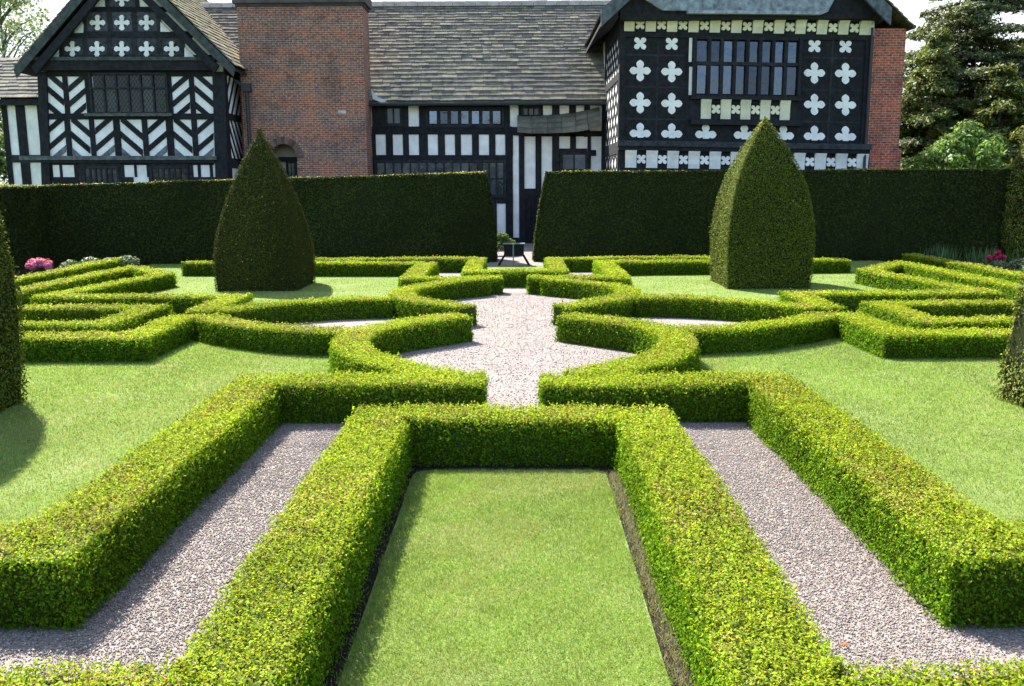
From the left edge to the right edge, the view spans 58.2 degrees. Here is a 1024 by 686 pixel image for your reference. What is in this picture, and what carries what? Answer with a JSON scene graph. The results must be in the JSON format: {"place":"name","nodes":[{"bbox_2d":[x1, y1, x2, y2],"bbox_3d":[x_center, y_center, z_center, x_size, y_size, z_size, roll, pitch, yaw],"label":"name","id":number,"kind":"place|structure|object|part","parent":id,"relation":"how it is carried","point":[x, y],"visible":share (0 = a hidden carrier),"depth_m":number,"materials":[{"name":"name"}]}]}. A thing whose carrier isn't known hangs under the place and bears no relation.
{"place":"outdoors","nodes":[
{"label":"outdoors","id":0,"kind":"place"},
{"bbox_2d":[0,341,329,531],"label":"lawn","id":1,"kind":"structure","parent":0,"point":[47,496],"depth_m":11.77,"materials":[{"name":"green plant"}]},
{"bbox_2d":[0,209,31,411],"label":"topiary yew","id":2,"kind":"object","parent":1,"relation":"on","point":[11,383],"visible":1,"depth_m":12.40,"materials":[{"name":"green plant"}]},
{"bbox_2d":[54,261,488,263],"bbox_3d":[-9.653,-3.169,35.650,17.600,0.001,1.980,0,10,0],"label":"soil margin","id":3,"kind":"object","parent":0,"point":[165,263],"visible":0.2,"depth_m":34.88,"materials":[{"name":"brown soil"}]},
{"bbox_2d":[146,264,401,301],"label":"lawn","id":4,"kind":"structure","parent":0,"point":[318,289],"depth_m":26.55,"materials":[{"name":"green plant"}]},
{"bbox_2d":[29,291,255,314],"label":"box hedge","id":5,"kind":"object","parent":4,"relation":"on","point":[190,303],"visible":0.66,"depth_m":21.29,"materials":[{"name":"green plant"}]},
{"bbox_2d":[212,127,316,291],"bbox_3d":[-7.160,-3.873,26.508,2.461,4.584,2.458,0,10,0],"label":"topiary yew","id":6,"kind":"object","parent":4,"relation":"on","point":[263,242],"visible":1,"depth_m":25.71,"materials":[{"name":"green plant"}]},
{"bbox_2d":[338,470,670,685],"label":"lawn","id":7,"kind":"structure","parent":0,"point":[534,655],"depth_m":6.59,"materials":[{"name":"green plant"}]},
{"bbox_2d":[0,260,1023,685],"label":"grass","id":8,"kind":"structure","parent":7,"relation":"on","point":[544,508],"depth_m":8.74,"materials":[{"name":"green plant"}]},
{"bbox_2d":[320,464,700,685],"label":"soil margin","id":9,"kind":"object","parent":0,"point":[372,576],"visible":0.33,"depth_m":7.25,"materials":[{"name":"brown soil"}]},
{"bbox_2d":[0,264,1023,680],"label":"gravel path","id":10,"kind":"structure","parent":0,"point":[530,336],"depth_m":7.87,"materials":[{"name":"grey gravel"}]},
{"bbox_2d":[14,256,130,285],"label":"box hedge","id":11,"kind":"object","parent":10,"relation":"on","point":[82,268],"visible":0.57,"depth_m":28.11,"materials":[{"name":"green plant"}]},
{"bbox_2d":[17,302,173,335],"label":"box hedge","id":12,"kind":"object","parent":10,"relation":"on","point":[74,317],"visible":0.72,"depth_m":19.33,"materials":[{"name":"green plant"}]},
{"bbox_2d":[16,263,178,305],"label":"box hedge","id":13,"kind":"object","parent":10,"relation":"on","point":[131,278],"visible":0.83,"depth_m":25.23,"materials":[{"name":"green plant"}]},
{"bbox_2d":[19,312,199,362],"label":"box hedge","id":14,"kind":"object","parent":10,"relation":"on","point":[153,339],"visible":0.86,"depth_m":15.64,"materials":[{"name":"green plant"}]},
{"bbox_2d":[0,367,490,631],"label":"box hedge","id":15,"kind":"object","parent":10,"relation":"on","point":[75,560],"visible":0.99,"depth_m":8.12,"materials":[{"name":"green plant"}]},
{"bbox_2d":[187,312,361,356],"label":"box hedge","id":16,"kind":"object","parent":10,"relation":"on","point":[243,334],"visible":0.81,"depth_m":16.47,"materials":[{"name":"green plant"}]},
{"bbox_2d":[209,294,395,324],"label":"box hedge","id":17,"kind":"object","parent":10,"relation":"on","point":[317,309],"visible":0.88,"depth_m":20.23,"materials":[{"name":"green plant"}]},
{"bbox_2d":[180,259,503,294],"bbox_3d":[-4.759,-2.241,28.832,12.076,0.569,4.852,6,12,34],"label":"box hedge","id":18,"kind":"object","parent":10,"relation":"on","point":[408,272],"visible":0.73,"depth_m":29.64,"materials":[{"name":"green plant"}]},
{"bbox_2d":[326,310,473,377],"bbox_3d":[-1.799,0.128,15.026,2.463,0.612,6.103,0,10,0],"label":"box hedge","id":19,"kind":"object","parent":10,"relation":"on","point":[369,347],"visible":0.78,"depth_m":15.88,"materials":[{"name":"green plant"}]},
{"bbox_2d":[387,274,491,325],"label":"box hedge","id":20,"kind":"object","parent":10,"relation":"on","point":[434,297],"visible":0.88,"depth_m":21.75,"materials":[{"name":"green plant"}]},
{"bbox_2d":[0,400,1023,685],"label":"box hedge","id":21,"kind":"object","parent":10,"relation":"on","point":[284,618],"visible":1,"depth_m":6.25,"materials":[{"name":"green plant"}]},
{"bbox_2d":[314,254,709,287],"bbox_3d":[0.098,-2.330,29.096,18.160,0.606,5.499,0,10,0],"label":"box hedge","id":22,"kind":"object","parent":10,"relation":"on","point":[476,266],"visible":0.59,"depth_m":30.95,"materials":[{"name":"green plant"}]},
{"bbox_2d":[498,243,529,265],"bbox_3d":[0.071,-3.214,33.447,1.181,0.824,0.664,0,10,0],"label":"garden stand","id":23,"kind":"object","parent":10,"relation":"on","point":[518,249],"visible":0.92,"depth_m":33.22,"materials":[{"name":"metal"}]},
{"bbox_2d":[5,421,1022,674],"bbox_3d":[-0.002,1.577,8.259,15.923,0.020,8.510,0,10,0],"label":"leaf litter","id":24,"kind":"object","parent":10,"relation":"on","point":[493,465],"visible":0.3,"depth_m":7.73,"materials":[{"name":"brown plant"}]},
{"bbox_2d":[539,275,640,325],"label":"box hedge","id":25,"kind":"object","parent":10,"relation":"on","point":[609,298],"visible":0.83,"depth_m":21.23,"materials":[{"name":"green plant"}]},
{"bbox_2d":[553,311,702,381],"bbox_3d":[1.864,0.115,14.998,2.459,0.609,6.113,0,10,0],"label":"box hedge","id":26,"kind":"object","parent":10,"relation":"on","point":[654,347],"visible":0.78,"depth_m":15.60,"materials":[{"name":"green plant"}]},
{"bbox_2d":[634,291,821,323],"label":"box hedge","id":27,"kind":"object","parent":10,"relation":"on","point":[698,307],"visible":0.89,"depth_m":20.18,"materials":[{"name":"green plant"}]},
{"bbox_2d":[668,310,838,354],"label":"box hedge","id":28,"kind":"object","parent":10,"relation":"on","point":[788,331],"visible":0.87,"depth_m":16.43,"materials":[{"name":"green plant"}]},
{"bbox_2d":[536,367,1023,631],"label":"box hedge","id":29,"kind":"object","parent":10,"relation":"on","point":[950,560],"visible":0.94,"depth_m":8.04,"materials":[{"name":"green plant"}]},
{"bbox_2d":[776,287,1004,314],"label":"box hedge","id":30,"kind":"object","parent":10,"relation":"on","point":[840,300],"visible":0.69,"depth_m":21.18,"materials":[{"name":"green plant"}]},
{"bbox_2d":[831,309,1012,359],"bbox_3d":[8.922,-0.206,16.837,5.570,0.536,2.957,0,10,0],"label":"box hedge","id":31,"kind":"object","parent":10,"relation":"on","point":[868,334],"visible":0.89,"depth_m":15.57,"materials":[{"name":"green plant"}]},
{"bbox_2d":[852,259,1022,303],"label":"box hedge","id":32,"kind":"object","parent":10,"relation":"on","point":[901,275],"visible":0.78,"depth_m":25.08,"materials":[{"name":"green plant"}]},
{"bbox_2d":[859,297,1018,332],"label":"box hedge","id":33,"kind":"object","parent":10,"relation":"on","point":[940,313],"visible":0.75,"depth_m":19.09,"materials":[{"name":"green plant"}]},
{"bbox_2d":[901,253,1023,283],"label":"box hedge","id":34,"kind":"object","parent":10,"relation":"on","point":[980,268],"visible":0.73,"depth_m":27.72,"materials":[{"name":"green plant"}]},
{"bbox_2d":[0,0,1023,184],"label":"sky","id":35,"kind":"structure","parent":0,"point":[911,9],"materials":[{"name":"white"}]},
{"bbox_2d":[487,243,542,263],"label":"gravel path","id":36,"kind":"structure","parent":0,"point":[528,248],"depth_m":36.61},
{"bbox_2d":[497,232,514,250],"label":"leafy shrub","id":37,"kind":"object","parent":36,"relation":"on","point":[505,239],"visible":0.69,"depth_m":37.71,"materials":[{"name":"green plant"}]},
{"bbox_2d":[487,266,543,271],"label":"lawn","id":38,"kind":"structure","parent":0,"point":[510,267],"depth_m":32.55,"materials":[{"name":"green plant"}]},
{"bbox_2d":[631,261,889,303],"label":"lawn","id":39,"kind":"structure","parent":0,"point":[700,287],"depth_m":26.43,"materials":[{"name":"green plant"}]},
{"bbox_2d":[525,256,851,294],"bbox_3d":[4.950,-2.286,28.750,12.088,0.585,4.852,-7,12,-33],"label":"box hedge","id":40,"kind":"object","parent":39,"relation":"on","point":[622,271],"visible":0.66,"depth_m":29.57,"materials":[{"name":"green plant"}]},
{"bbox_2d":[709,116,815,288],"bbox_3d":[7.165,-4.045,26.403,2.545,4.810,2.548,0,10,0],"label":"topiary yew","id":41,"kind":"object","parent":39,"relation":"on","point":[762,231],"visible":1,"depth_m":25.50,"materials":[{"name":"green plant"}]},
{"bbox_2d":[542,259,1006,261],"bbox_3d":[9.947,-3.251,35.529,17.600,0.001,1.980,0,10,0],"label":"soil margin","id":42,"kind":"object","parent":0,"point":[887,259],"visible":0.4,"depth_m":34.60,"materials":[{"name":"brown soil"}]},
{"bbox_2d":[700,338,1023,531],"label":"lawn","id":43,"kind":"structure","parent":0,"point":[974,459],"depth_m":11.67,"materials":[{"name":"green plant"}]},
{"bbox_2d":[989,258,1023,407],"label":"topiary yew","id":44,"kind":"object","parent":43,"relation":"on","point":[1013,384],"visible":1,"depth_m":12.36,"materials":[{"name":"green plant"}]},
{"bbox_2d":[887,260,1020,270],"bbox_3d":[16.284,-1.254,24.006,4.400,0.001,21.900,0,10,0],"label":"flower bed","id":45,"kind":"object","parent":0,"point":[960,260],"visible":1,"depth_m":34.40,"materials":[{"name":"soil"}]},
{"bbox_2d":[919,241,953,260],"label":"iris clump","id":46,"kind":"object","parent":45,"relation":"on","point":[931,253],"visible":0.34,"depth_m":32.87,"materials":[{"name":"green plant"}]},
{"bbox_2d":[930,245,965,260],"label":"iris clump","id":47,"kind":"object","parent":45,"relation":"on","point":[948,256],"visible":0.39,"depth_m":32.04,"materials":[{"name":"green plant"}]},
{"bbox_2d":[956,245,994,263],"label":"iris clump","id":48,"kind":"object","parent":45,"relation":"on","point":[973,256],"visible":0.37,"depth_m":31.39,"materials":[{"name":"green plant"}]},
{"bbox_2d":[981,250,1006,264],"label":"peony plant","id":49,"kind":"object","parent":45,"relation":"on","point":[999,256],"visible":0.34,"depth_m":29.61,"materials":[{"name":"pink plant"}]},
{"bbox_2d":[972,246,1018,269],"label":"plant","id":50,"kind":"object","parent":45,"relation":"on","point":[991,253],"visible":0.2,"depth_m":30.62,"materials":[{"name":"green plant"}]},
{"bbox_2d":[988,258,1023,270],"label":"silver foliage plant","id":51,"kind":"object","parent":45,"relation":"on","point":[1016,264],"visible":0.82,"depth_m":28.50,"materials":[{"name":"green plant"}]},
{"bbox_2d":[1005,253,1022,271],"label":"iris clump","id":52,"kind":"object","parent":45,"relation":"on","point":[1013,259],"visible":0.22,"depth_m":29.91,"materials":[{"name":"green plant"}]},
{"label":"ground","id":53,"kind":"structure","parent":0,"visible":0},
{"bbox_2d":[0,108,7,180],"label":"broadleaf tree","id":54,"kind":"object","parent":53,"relation":"on","point":[3,167],"visible":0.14,"depth_m":47.88,"materials":[{"name":"green plant"}]},
{"bbox_2d":[0,57,41,185],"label":"outbuilding","id":55,"kind":"structure","parent":53,"relation":"on","point":[19,106],"depth_m":43.66,"materials":[{"name":"white paint"}]},
{"bbox_2d":[0,184,52,270],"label":"yew hedge","id":56,"kind":"object","parent":53,"relation":"on","point":[25,221],"visible":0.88,"depth_m":33.33,"materials":[{"name":"green plant"}]},
{"bbox_2d":[0,0,54,184],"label":"birch tree","id":57,"kind":"object","parent":53,"relation":"on","point":[15,7],"visible":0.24,"depth_m":63.54,"materials":[{"name":"green plant"}]},
{"bbox_2d":[14,264,143,276],"bbox_3d":[-16.115,-1.120,24.207,4.400,0.001,21.900,0,10,0],"label":"flower bed","id":58,"kind":"object","parent":53,"relation":"on","point":[24,271],"visible":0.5,"depth_m":32.45,"materials":[{"name":"soil"}]},
{"bbox_2d":[25,257,52,273],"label":"peony plant","id":59,"kind":"object","parent":58,"relation":"on","point":[38,264],"visible":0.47,"depth_m":28.28,"materials":[{"name":"pink plant"}]},
{"bbox_2d":[58,255,139,267],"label":"silver foliage plant","id":60,"kind":"object","parent":58,"relation":"on","point":[131,259],"visible":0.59,"depth_m":31.27,"materials":[{"name":"green plant"}]},
{"bbox_2d":[13,0,247,184],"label":"gabled wing","id":61,"kind":"structure","parent":53,"relation":"on","point":[135,91],"depth_m":41.75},
{"bbox_2d":[82,166,119,183],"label":"window","id":62,"kind":"structure","parent":61,"relation":"in","point":[94,175],"depth_m":42.32,"materials":[{"name":"black glass"}]},
{"bbox_2d":[88,73,169,112],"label":"window","id":63,"kind":"structure","parent":61,"relation":"in","point":[107,93],"depth_m":41.69,"materials":[{"name":"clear glass"}]},
{"bbox_2d":[149,166,188,181],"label":"window","id":64,"kind":"structure","parent":61,"relation":"in","point":[158,174],"depth_m":42.30,"materials":[{"name":"black glass"}]},
{"bbox_2d":[40,170,497,263],"bbox_3d":[-9.416,-4.831,35.397,17.788,3.489,1.516,0,10,0],"label":"yew hedge","id":65,"kind":"object","parent":53,"relation":"on","point":[442,214],"visible":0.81,"depth_m":34.86,"materials":[{"name":"green plant"}]},
{"bbox_2d":[199,0,610,242],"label":"hall range","id":66,"kind":"structure","parent":53,"relation":"on","point":[509,97],"depth_m":44.78,"materials":[{"name":"white paint"}]},
{"bbox_2d":[286,162,296,177],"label":"window","id":67,"kind":"structure","parent":66,"relation":"in","point":[292,168],"depth_m":44.59,"materials":[{"name":"black glass"}]},
{"bbox_2d":[384,106,402,125],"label":"window","id":68,"kind":"structure","parent":66,"relation":"in","point":[394,115],"depth_m":44.72,"materials":[{"name":"grey glass"}]},
{"bbox_2d":[374,160,479,174],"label":"window","id":69,"kind":"structure","parent":66,"relation":"in","point":[384,168],"depth_m":45.14,"materials":[{"name":"grey glass"}]},
{"bbox_2d":[426,107,503,126],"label":"window","id":70,"kind":"structure","parent":66,"relation":"in","point":[438,117],"depth_m":44.71,"materials":[{"name":"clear glass"}]},
{"bbox_2d":[480,160,505,197],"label":"window","id":71,"kind":"structure","parent":66,"relation":"in","point":[494,171],"depth_m":45.17,"materials":[{"name":"black glass"}]},
{"bbox_2d":[521,106,540,115],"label":"window","id":72,"kind":"structure","parent":66,"relation":"in","point":[527,112],"depth_m":44.65,"materials":[{"name":"grey glass"}]},
{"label":"door","id":73,"kind":"part","parent":66,"relation":"part of","materials":[{"name":"black wood"}]},
{"bbox_2d":[560,152,587,170],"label":"window","id":74,"kind":"structure","parent":66,"relation":"in","point":[573,161],"depth_m":45.05,"materials":[{"name":"grey glass"}]},
{"bbox_2d":[585,0,915,170],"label":"gabled wing","id":75,"kind":"structure","parent":53,"relation":"on","point":[698,85],"depth_m":38.19,"materials":[{"name":"black wood"}]},
{"bbox_2d":[691,36,802,97],"bbox_3d":[9.700,-11.366,38.038,4.472,2.557,0.280,0,10,0],"label":"window","id":76,"kind":"structure","parent":75,"relation":"in","point":[723,67],"depth_m":37.98,"materials":[{"name":"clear glass"}]},
{"bbox_2d":[532,167,1010,261],"bbox_3d":[9.759,-4.945,35.252,18.058,3.560,1.554,0,10,0],"label":"yew hedge","id":77,"kind":"object","parent":53,"relation":"on","point":[873,214],"visible":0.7,"depth_m":34.72,"materials":[{"name":"green plant"}]},
{"bbox_2d":[899,114,925,150],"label":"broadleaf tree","id":78,"kind":"object","parent":53,"relation":"on","point":[901,135],"visible":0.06,"depth_m":57.23,"materials":[{"name":"green plant"}]},
{"bbox_2d":[900,25,977,169],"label":"conifer tree","id":79,"kind":"object","parent":53,"relation":"on","point":[936,80],"visible":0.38,"depth_m":55.14,"materials":[{"name":"green plant"}]},
{"bbox_2d":[901,119,1013,169],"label":"maple tree","id":80,"kind":"object","parent":53,"relation":"on","point":[948,154],"visible":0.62,"depth_m":41.71,"materials":[{"name":"green plant"}]},
{"bbox_2d":[899,0,1023,168],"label":"conifer tree","id":81,"kind":"object","parent":53,"relation":"on","point":[973,44],"visible":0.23,"depth_m":57.85,"materials":[{"name":"green plant"}]},
{"bbox_2d":[948,62,1023,168],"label":"conifer tree","id":82,"kind":"object","parent":53,"relation":"on","point":[996,110],"visible":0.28,"depth_m":52.76,"materials":[{"name":"green plant"}]},
{"bbox_2d":[969,126,1021,167],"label":"broadleaf tree","id":83,"kind":"object","parent":53,"relation":"on","point":[1009,142],"depth_m":53.91,"materials":[{"name":"green plant"}]},
{"bbox_2d":[1000,149,1023,259],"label":"yew hedge","id":84,"kind":"object","parent":53,"relation":"on","point":[1013,226],"visible":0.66,"depth_m":34.02,"materials":[{"name":"green plant"}]},
{"bbox_2d":[1004,113,1023,168],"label":"broadleaf tree","id":85,"kind":"object","parent":53,"relation":"on","point":[1018,135],"visible":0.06,"depth_m":43.38,"materials":[{"name":"green plant"}]}
]}

